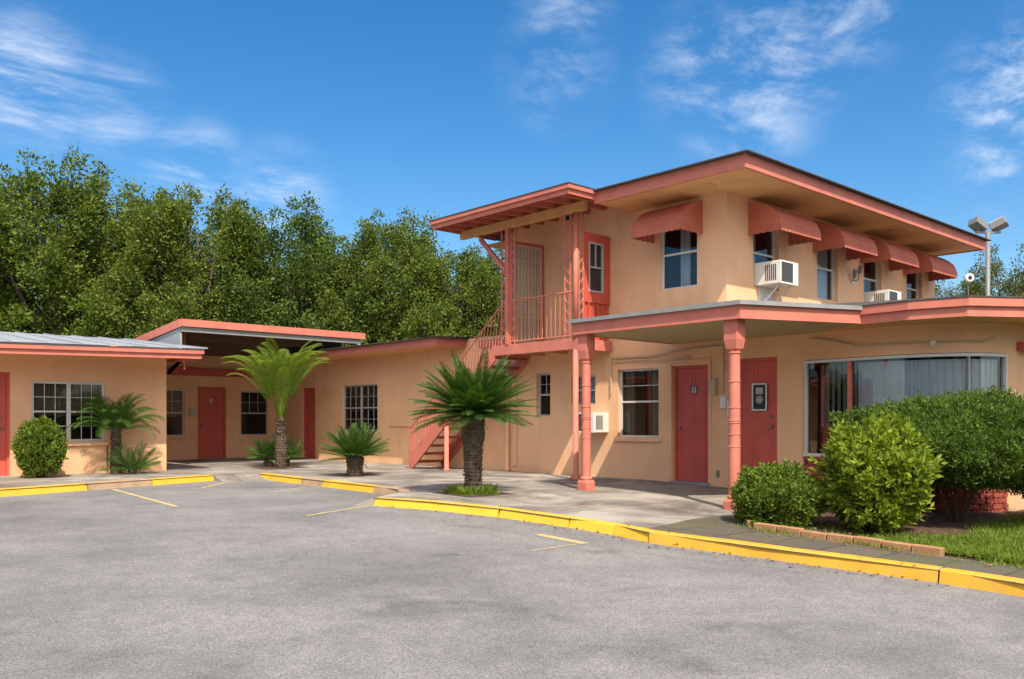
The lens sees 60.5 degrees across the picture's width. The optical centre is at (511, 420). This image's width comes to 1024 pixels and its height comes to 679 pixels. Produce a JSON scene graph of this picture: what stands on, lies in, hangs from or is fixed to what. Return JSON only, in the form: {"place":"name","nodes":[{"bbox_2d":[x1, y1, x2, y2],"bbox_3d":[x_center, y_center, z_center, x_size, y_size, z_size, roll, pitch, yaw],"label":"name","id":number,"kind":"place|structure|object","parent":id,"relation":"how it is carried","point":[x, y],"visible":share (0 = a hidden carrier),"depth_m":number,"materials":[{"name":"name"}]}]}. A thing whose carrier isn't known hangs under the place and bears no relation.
{"place":"outdoors","nodes":[
{"label":"outdoors","id":0,"kind":"place"},
{"bbox_2d":[0,480,1023,678],"bbox_3d":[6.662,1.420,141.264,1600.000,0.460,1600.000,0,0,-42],"label":"parking lot","id":1,"kind":"structure","parent":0,"point":[260,579],"depth_m":6.64,"materials":[{"name":"grey asphalt"}]},
{"bbox_2d":[0,483,86,496],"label":"kerb","id":2,"kind":"structure","parent":1,"relation":"on","point":[28,490],"depth_m":14.40,"materials":[{"name":"yellow paint"}]},
{"bbox_2d":[81,478,151,489],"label":"kerb","id":3,"kind":"structure","parent":1,"relation":"on","point":[97,485],"depth_m":15.63,"materials":[{"name":"beige concrete"}]},
{"bbox_2d":[111,489,176,506],"bbox_3d":[-5.808,1.186,13.745,0.080,0.001,3.870,0,0,-37],"label":"parking line","id":4,"kind":"object","parent":1,"relation":"on","point":[145,498],"visible":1,"depth_m":13.44,"materials":[{"name":"paint"}]},
{"bbox_2d":[149,475,213,484],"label":"kerb","id":5,"kind":"structure","parent":1,"relation":"on","point":[177,480],"depth_m":16.83,"materials":[{"name":"yellow paint"}]},
{"bbox_2d":[214,473,265,481],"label":"kerb ramp","id":6,"kind":"structure","parent":1,"relation":"on","point":[238,477],"depth_m":17.57,"materials":[{"name":"concrete"}]},
{"bbox_2d":[260,473,302,483],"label":"kerb","id":7,"kind":"structure","parent":1,"relation":"on","point":[283,478],"depth_m":17.24,"materials":[{"name":"yellow paint"}]},
{"bbox_2d":[300,477,331,486],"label":"kerb","id":8,"kind":"structure","parent":1,"relation":"on","point":[311,482],"depth_m":16.25,"materials":[{"name":"beige concrete"}]},
{"bbox_2d":[308,506,366,515],"bbox_3d":[-2.297,1.190,11.700,0.070,0.007,1.346,0,0,26],"label":"parking line","id":9,"kind":"object","parent":1,"relation":"on","point":[336,510],"visible":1,"depth_m":11.67,"materials":[{"name":"paint"}]},
{"bbox_2d":[322,480,380,492],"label":"kerb","id":10,"kind":"structure","parent":1,"relation":"on","point":[352,486],"depth_m":15.17,"materials":[{"name":"yellow paint"}]},
{"bbox_2d":[357,492,396,505],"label":"kerb ramp","id":11,"kind":"structure","parent":1,"relation":"on","point":[370,502],"depth_m":12.34,"materials":[{"name":"concrete"}]},
{"bbox_2d":[373,485,409,494],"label":"kerb","id":12,"kind":"structure","parent":1,"relation":"on","point":[384,490],"depth_m":14.15,"materials":[{"name":"beige concrete"}]},
{"bbox_2d":[374,497,503,516],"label":"kerb","id":13,"kind":"structure","parent":1,"relation":"on","point":[472,509],"depth_m":11.81,"materials":[{"name":"yellow paint"}]},
{"bbox_2d":[499,507,575,526],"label":"kerb","id":14,"kind":"structure","parent":1,"relation":"on","point":[539,517],"depth_m":10.96,"materials":[{"name":"yellow paint"}]},
{"bbox_2d":[530,544,575,550],"bbox_3d":[0.447,1.318,9.167,0.700,0.002,0.035,0,0,-44],"label":"parking line","id":15,"kind":"object","parent":1,"relation":"on","point":[552,547],"visible":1,"depth_m":9.15,"materials":[{"name":"paint"}]},
{"bbox_2d":[536,534,587,543],"bbox_3d":[0.547,1.304,9.725,0.130,0.029,0.750,0,0,-42],"label":"parking line","id":16,"kind":"object","parent":1,"relation":"on","point":[563,539],"visible":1,"depth_m":9.70,"materials":[{"name":"paint"}]},
{"bbox_2d":[569,517,652,542],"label":"kerb","id":17,"kind":"structure","parent":1,"relation":"on","point":[605,527],"depth_m":10.19,"materials":[{"name":"yellow paint"}]},
{"bbox_2d":[386,490,992,590],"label":"leaf litter","id":18,"kind":"object","parent":1,"relation":"on","point":[991,564],"visible":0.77,"depth_m":9.65,"materials":[{"name":"brown plant"}]},
{"bbox_2d":[649,530,941,582],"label":"kerb","id":19,"kind":"structure","parent":1,"relation":"on","point":[913,571],"depth_m":8.59,"materials":[{"name":"yellow paint"}]},
{"bbox_2d":[935,281,993,297],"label":"leafy tree","id":20,"kind":"object","parent":1,"relation":"on","point":[937,289],"depth_m":50.91,"materials":[{"name":"green plant"}]},
{"bbox_2d":[937,243,1023,296],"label":"leafy tree","id":21,"kind":"object","parent":1,"relation":"on","point":[975,286],"visible":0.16,"depth_m":49.27,"materials":[{"name":"green plant"}]},
{"bbox_2d":[939,568,1023,596],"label":"kerb","id":22,"kind":"structure","parent":1,"relation":"on","point":[963,578],"depth_m":7.52,"materials":[{"name":"yellow paint"}]},
{"bbox_2d":[0,457,1023,583],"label":"walkway","id":23,"kind":"structure","parent":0,"point":[647,504],"depth_m":14.59,"materials":[{"name":"concrete"}]},
{"bbox_2d":[10,415,69,477],"bbox_3d":[-8.999,0.505,16.749,1.062,1.261,1.042,0,0,-42],"label":"shrub","id":24,"kind":"object","parent":23,"relation":"on","point":[41,450],"visible":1,"depth_m":16.53,"materials":[{"name":"green plant"}]},
{"bbox_2d":[0,331,207,476],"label":"motel wing","id":25,"kind":"structure","parent":23,"relation":"on","point":[52,377],"depth_m":17.97,"materials":[{"name":"beige paint"}]},
{"bbox_2d":[0,372,12,476],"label":"door","id":26,"kind":"structure","parent":25,"relation":"in","point":[4,376],"depth_m":17.13,"materials":[{"name":"red paint"}]},
{"bbox_2d":[32,381,108,445],"bbox_3d":[-9.257,-0.172,18.107,1.520,1.355,0.935,0,0,-42],"label":"window","id":27,"kind":"structure","parent":25,"relation":"in","point":[52,399],"depth_m":17.95,"materials":[{"name":"glass"}]},
{"bbox_2d":[65,392,163,473],"bbox_3d":[-8.115,0.275,18.017,1.900,1.710,1.772,0,0,-36],"label":"sago palm","id":28,"kind":"object","parent":23,"relation":"on","point":[118,420],"visible":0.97,"depth_m":17.85,"materials":[{"name":"green plant"}]},
{"bbox_2d":[100,442,160,473],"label":"sago palm","id":29,"kind":"object","parent":23,"relation":"on","point":[125,462],"visible":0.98,"depth_m":17.83,"materials":[{"name":"green plant"}]},
{"bbox_2d":[245,434,290,466],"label":"sago palm","id":30,"kind":"object","parent":23,"relation":"on","point":[268,456],"visible":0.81,"depth_m":20.66,"materials":[{"name":"green plant"}]},
{"bbox_2d":[221,337,328,467],"bbox_3d":[-5.415,-0.403,20.395,2.682,3.066,2.492,0,0,35],"label":"palm tree","id":31,"kind":"object","parent":23,"relation":"on","point":[281,380],"visible":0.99,"depth_m":20.11,"materials":[{"name":"green plant"}]},
{"bbox_2d":[251,466,307,468],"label":"planting square","id":32,"kind":"structure","parent":23,"relation":"on","point":[279,468],"depth_m":20.29,"materials":[{"name":"soil"}]},
{"bbox_2d":[267,437,304,465],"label":"sago palm","id":33,"kind":"object","parent":23,"relation":"on","point":[293,454],"visible":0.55,"depth_m":20.96,"materials":[{"name":"green plant"}]},
{"bbox_2d":[110,319,479,467],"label":"motel wing","id":34,"kind":"structure","parent":23,"relation":"on","point":[374,384],"depth_m":24.03,"materials":[{"name":"paint"}]},
{"bbox_2d":[166,389,186,438],"bbox_3d":[-9.820,-0.212,24.632,1.070,1.435,0.945,0,0,-42],"label":"window","id":35,"kind":"structure","parent":34,"relation":"in","point":[174,398],"depth_m":24.66,"materials":[{"name":"grey glass"}]},
{"bbox_2d":[189,409,194,414],"bbox_3d":[-9.010,-0.250,24.730,0.140,0.180,0.090,0,0,-42],"label":"wall box","id":36,"kind":"object","parent":34,"relation":"attached to","point":[191,411],"visible":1,"depth_m":24.69,"materials":[{"name":"metal"}]},
{"bbox_2d":[198,387,225,458],"bbox_3d":[-8.613,0.100,25.186,0.900,2.160,0.170,0,0,-42],"label":"door","id":37,"kind":"structure","parent":34,"relation":"in","point":[212,400],"depth_m":25.22,"materials":[{"name":"red paint"}]},
{"bbox_2d":[239,391,270,437],"bbox_3d":[-7.919,-0.212,26.362,1.010,1.435,0.945,0,0,-42],"label":"window","id":38,"kind":"structure","parent":34,"relation":"in","point":[254,408],"depth_m":26.78,"materials":[{"name":"glass"}]},
{"bbox_2d":[303,387,315,458],"bbox_3d":[-5.839,0.110,25.324,0.170,2.140,0.780,0,0,-42],"label":"door","id":39,"kind":"structure","parent":34,"relation":"in","point":[308,393],"depth_m":25.40,"materials":[{"name":"red paint"}]},
{"bbox_2d":[344,384,377,430],"bbox_3d":[-3.697,-0.350,23.649,0.856,1.320,1.820,0,0,-42],"label":"window","id":40,"kind":"structure","parent":34,"relation":"in","point":[362,400],"depth_m":23.77,"materials":[{"name":"glass"}]},
{"bbox_2d":[330,474,374,476],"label":"planting square","id":41,"kind":"structure","parent":23,"relation":"on","point":[344,475],"depth_m":17.31,"materials":[{"name":"soil"}]},
{"bbox_2d":[318,420,390,475],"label":"sago palm","id":42,"kind":"object","parent":23,"relation":"on","point":[354,449],"visible":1,"depth_m":17.26,"materials":[{"name":"green plant"}]},
{"bbox_2d":[431,492,513,496],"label":"planting square","id":43,"kind":"structure","parent":23,"relation":"on","point":[502,493],"depth_m":12.94,"materials":[{"name":"soil"}]},
{"bbox_2d":[441,483,502,494],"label":"planting grass","id":44,"kind":"structure","parent":43,"relation":"on","point":[486,489],"depth_m":12.92,"materials":[{"name":"green plant"}]},
{"bbox_2d":[408,348,542,490],"bbox_3d":[-0.560,0.033,13.141,2.043,2.203,2.020,0,0,4],"label":"sago palm","id":45,"kind":"object","parent":23,"relation":"on","point":[475,402],"visible":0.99,"depth_m":12.93,"materials":[{"name":"green plant"}]},
{"bbox_2d":[408,149,1023,511],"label":"motel building","id":46,"kind":"structure","parent":23,"relation":"on","point":[638,311],"depth_m":15.58,"materials":[{"name":"beige paint"}]},
{"bbox_2d":[539,373,549,415],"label":"window","id":47,"kind":"structure","parent":46,"relation":"in","point":[544,378],"depth_m":18.52,"materials":[{"name":"glass"}]},
{"bbox_2d":[579,375,594,404],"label":"window","id":48,"kind":"structure","parent":46,"relation":"in","point":[592,376],"depth_m":17.42,"materials":[{"name":"glass"}]},
{"bbox_2d":[579,413,608,432],"bbox_3d":[1.572,0.030,16.889,0.512,0.380,0.457,0,0,-42],"label":"air conditioner","id":49,"kind":"object","parent":46,"relation":"attached to","point":[599,422],"visible":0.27,"depth_m":16.69,"materials":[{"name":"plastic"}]},
{"bbox_2d":[614,368,661,441],"bbox_3d":[2.660,-0.317,16.597,0.965,1.405,1.110,0,0,-42],"label":"window","id":50,"kind":"structure","parent":46,"relation":"in","point":[639,388],"depth_m":16.71,"materials":[{"name":"glass"}]},
{"bbox_2d":[662,228,696,290],"bbox_3d":[3.311,-2.990,15.938,0.850,1.360,0.900,0,0,-42],"label":"window","id":51,"kind":"structure","parent":46,"relation":"in","point":[679,247],"depth_m":16.17,"materials":[{"name":"blue glass"}]},
{"bbox_2d":[669,365,709,485],"bbox_3d":[3.161,0.100,15.464,0.210,2.160,0.840,0,0,-42],"label":"door","id":52,"kind":"structure","parent":46,"relation":"in","point":[690,382],"depth_m":15.52,"materials":[{"name":"red paint"}]},
{"bbox_2d":[709,379,717,394],"bbox_3d":[3.441,-0.580,15.015,0.100,0.280,0.130,0,0,-42],"label":"electrical box","id":53,"kind":"object","parent":46,"relation":"attached to","point":[713,386],"visible":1,"depth_m":14.97,"materials":[{"name":"beige metal"}]},
{"bbox_2d":[720,396,727,407],"bbox_3d":[3.586,-0.320,14.863,0.090,0.200,0.120,0,0,-42],"label":"electrical box","id":54,"kind":"object","parent":46,"relation":"attached to","point":[723,401],"visible":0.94,"depth_m":14.81,"materials":[{"name":"metal"}]},
{"bbox_2d":[727,400,728,415],"bbox_3d":[3.670,-0.220,14.778,0.080,0.260,0.100,0,0,-42],"label":"electrical box","id":55,"kind":"object","parent":46,"relation":"attached to","point":[727,408],"visible":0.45,"depth_m":14.77,"materials":[{"name":"metal"}]},
{"bbox_2d":[740,357,776,470],"bbox_3d":[4.018,0.005,14.499,0.120,2.090,0.840,0,0,-42],"label":"door","id":56,"kind":"structure","parent":46,"relation":"in","point":[758,429],"depth_m":14.47,"materials":[{"name":"red paint"}]},
{"bbox_2d":[752,383,767,410],"bbox_3d":[4.068,-0.395,14.423,0.036,0.450,0.280,0,0,-42],"label":"framed notice","id":57,"kind":"object","parent":56,"relation":"attached to","point":[759,396],"visible":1,"depth_m":14.41,"materials":[{"name":"white paint"}]},
{"bbox_2d":[753,231,773,289],"bbox_3d":[4.203,-2.995,16.094,0.940,1.350,0.850,0,0,-42],"label":"window","id":58,"kind":"structure","parent":46,"relation":"in","point":[763,243],"depth_m":16.24,"materials":[{"name":"black glass"}]},
{"bbox_2d":[753,259,797,300],"bbox_3d":[4.684,-2.400,15.563,0.723,0.760,0.602,0,0,-42],"label":"air conditioner","id":59,"kind":"object","parent":46,"relation":"attached to","point":[768,276],"visible":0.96,"depth_m":15.35,"materials":[{"name":"metal"}]},
{"bbox_2d":[817,248,833,300],"bbox_3d":[5.837,-2.995,17.581,0.920,1.350,0.850,0,0,-42],"label":"window","id":60,"kind":"structure","parent":46,"relation":"in","point":[825,258],"depth_m":17.54,"materials":[{"name":"blue glass"}]},
{"bbox_2d":[851,265,863,283],"bbox_3d":[6.984,-2.975,17.807,0.337,0.389,0.179,0,0,-42],"label":"wall lamp","id":61,"kind":"object","parent":46,"relation":"attached to","point":[859,271],"visible":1,"depth_m":17.82,"materials":[{"name":"metal"}]},
{"bbox_2d":[864,262,876,291],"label":"window","id":62,"kind":"structure","parent":46,"relation":"in","point":[870,269],"depth_m":18.95,"materials":[{"name":"glass"}]},
{"bbox_2d":[864,289,900,301],"bbox_3d":[7.731,-2.300,18.336,0.723,0.760,0.602,0,0,-42],"label":"air conditioner","id":63,"kind":"object","parent":46,"relation":"attached to","point":[883,295],"visible":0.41,"depth_m":18.06,"materials":[{"name":"metal"}]},
{"bbox_2d":[803,352,1007,456],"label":"window","id":64,"kind":"structure","parent":46,"relation":"in","point":[837,384],"depth_m":12.95,"materials":[{"name":"grey glass"}]},
{"bbox_2d":[907,273,917,298],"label":"window","id":65,"kind":"structure","parent":46,"relation":"in","point":[912,279],"depth_m":20.30,"materials":[{"name":"blue glass"}]},
{"bbox_2d":[964,273,973,294],"bbox_3d":[11.974,-2.693,23.000,0.240,2.346,0.122,0,0,0],"label":"round fixture","id":66,"kind":"object","parent":46,"relation":"attached to","point":[968,277],"visible":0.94,"depth_m":22.95,"materials":[{"name":"grey metal"}]},
{"bbox_2d":[968,216,1008,295],"bbox_3d":[13.559,-2.313,24.999,1.142,6.986,0.532,0,0,0],"label":"floodlight pole","id":67,"kind":"object","parent":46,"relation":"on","point":[977,225],"visible":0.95,"depth_m":24.94,"materials":[{"name":"grey metal"}]},
{"bbox_2d":[1017,342,1023,350],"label":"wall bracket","id":68,"kind":"object","parent":46,"relation":"attached to","point":[1020,346],"depth_m":12.42,"materials":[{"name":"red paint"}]},
{"bbox_2d":[0,0,1023,324],"label":"sky","id":69,"kind":"structure","parent":0,"point":[445,107],"materials":[{"name":"blue"}]},
{"bbox_2d":[648,514,1023,578],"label":"garden path","id":70,"kind":"structure","parent":0,"point":[705,527],"depth_m":9.07,"materials":[{"name":"grey concrete"}]},
{"bbox_2d":[864,508,1023,562],"bbox_3d":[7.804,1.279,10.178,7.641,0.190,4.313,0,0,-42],"label":"lawn grass","id":71,"kind":"structure","parent":0,"point":[1012,550],"depth_m":9.17,"materials":[{"name":"green plant"}]},
{"bbox_2d":[752,507,1023,564],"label":"flower bed","id":72,"kind":"object","parent":71,"relation":"on","point":[937,521],"visible":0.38,"depth_m":10.79,"materials":[{"name":"soil"}]},
{"bbox_2d":[728,458,830,529],"bbox_3d":[3.187,0.868,10.482,1.122,0.867,1.272,0,0,-42],"label":"shrub","id":73,"kind":"object","parent":72,"relation":"on","point":[789,495],"visible":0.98,"depth_m":10.19,"materials":[{"name":"green plant"}]},
{"bbox_2d":[735,509,944,555],"bbox_3d":[3.262,1.235,9.846,0.747,0.199,3.173,0,0,-23],"label":"brick edging","id":74,"kind":"object","parent":72,"relation":"on","point":[928,549],"visible":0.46,"depth_m":9.21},
{"bbox_2d":[709,519,1023,568],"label":"weeds","id":75,"kind":"object","parent":72,"relation":"on","point":[988,560],"visible":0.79,"depth_m":9.69,"materials":[{"name":"green plant"}]},
{"bbox_2d":[807,410,947,534],"bbox_3d":[4.190,0.599,9.977,1.333,1.471,1.443,0,0,-15],"label":"shrub","id":76,"kind":"object","parent":72,"relation":"on","point":[871,464],"visible":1,"depth_m":9.71,"materials":[{"name":"green plant"}]},
{"bbox_2d":[827,385,1023,522],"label":"hedge","id":77,"kind":"object","parent":72,"relation":"on","point":[977,443],"visible":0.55,"depth_m":10.26,"materials":[{"name":"leaves"},{"name":"bark"}]},
{"label":"back lawn","id":78,"kind":"structure","parent":0,"visible":0},
{"bbox_2d":[0,173,79,333],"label":"leafy tree","id":79,"kind":"object","parent":78,"relation":"on","point":[26,327],"depth_m":38.76,"materials":[{"name":"green plant"}]},
{"bbox_2d":[0,142,155,338],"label":"leafy tree","id":80,"kind":"object","parent":78,"relation":"on","point":[65,251],"visible":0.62,"depth_m":36.09,"materials":[{"name":"green plant"}]},
{"bbox_2d":[43,186,218,334],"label":"leafy tree","id":81,"kind":"object","parent":78,"relation":"on","point":[129,190],"visible":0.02,"depth_m":40.85,"materials":[{"name":"green plant"}]},
{"bbox_2d":[82,175,292,388],"bbox_3d":[-13.531,-4.564,36.621,8.083,11.883,7.715,0,0,-26],"label":"leafy tree","id":82,"kind":"object","parent":78,"relation":"on","point":[180,283],"visible":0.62,"depth_m":35.25,"materials":[{"name":"green plant"}]},
{"bbox_2d":[189,191,374,348],"bbox_3d":[-9.547,-4.213,37.950,8.036,11.153,7.765,0,0,-8],"label":"leafy tree","id":83,"kind":"object","parent":78,"relation":"on","point":[301,273],"visible":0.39,"depth_m":35.86,"materials":[{"name":"green plant"}]},
{"bbox_2d":[280,247,370,342],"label":"leafy tree","id":84,"kind":"object","parent":78,"relation":"on","point":[322,269],"depth_m":42.01,"materials":[{"name":"green plant"}]},
{"bbox_2d":[308,205,463,346],"bbox_3d":[-5.160,-3.933,37.873,7.491,10.583,6.530,0,0,17],"label":"leafy tree","id":85,"kind":"object","parent":78,"relation":"on","point":[380,272],"visible":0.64,"depth_m":36.16,"materials":[{"name":"green plant"}]},
{"bbox_2d":[367,244,504,342],"bbox_3d":[-2.910,-3.298,37.743,6.617,9.264,6.315,0,0,-15],"label":"leafy tree","id":86,"kind":"object","parent":78,"relation":"on","point":[485,287],"visible":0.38,"depth_m":36.58,"materials":[{"name":"green plant"}]},
{"bbox_2d":[444,243,504,336],"bbox_3d":[0.070,-3.626,39.990,8.038,9.939,7.767,0,0,-23],"label":"leafy tree","id":87,"kind":"object","parent":78,"relation":"on","point":[464,321],"visible":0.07,"depth_m":37.96,"materials":[{"name":"green plant"}]}
]}

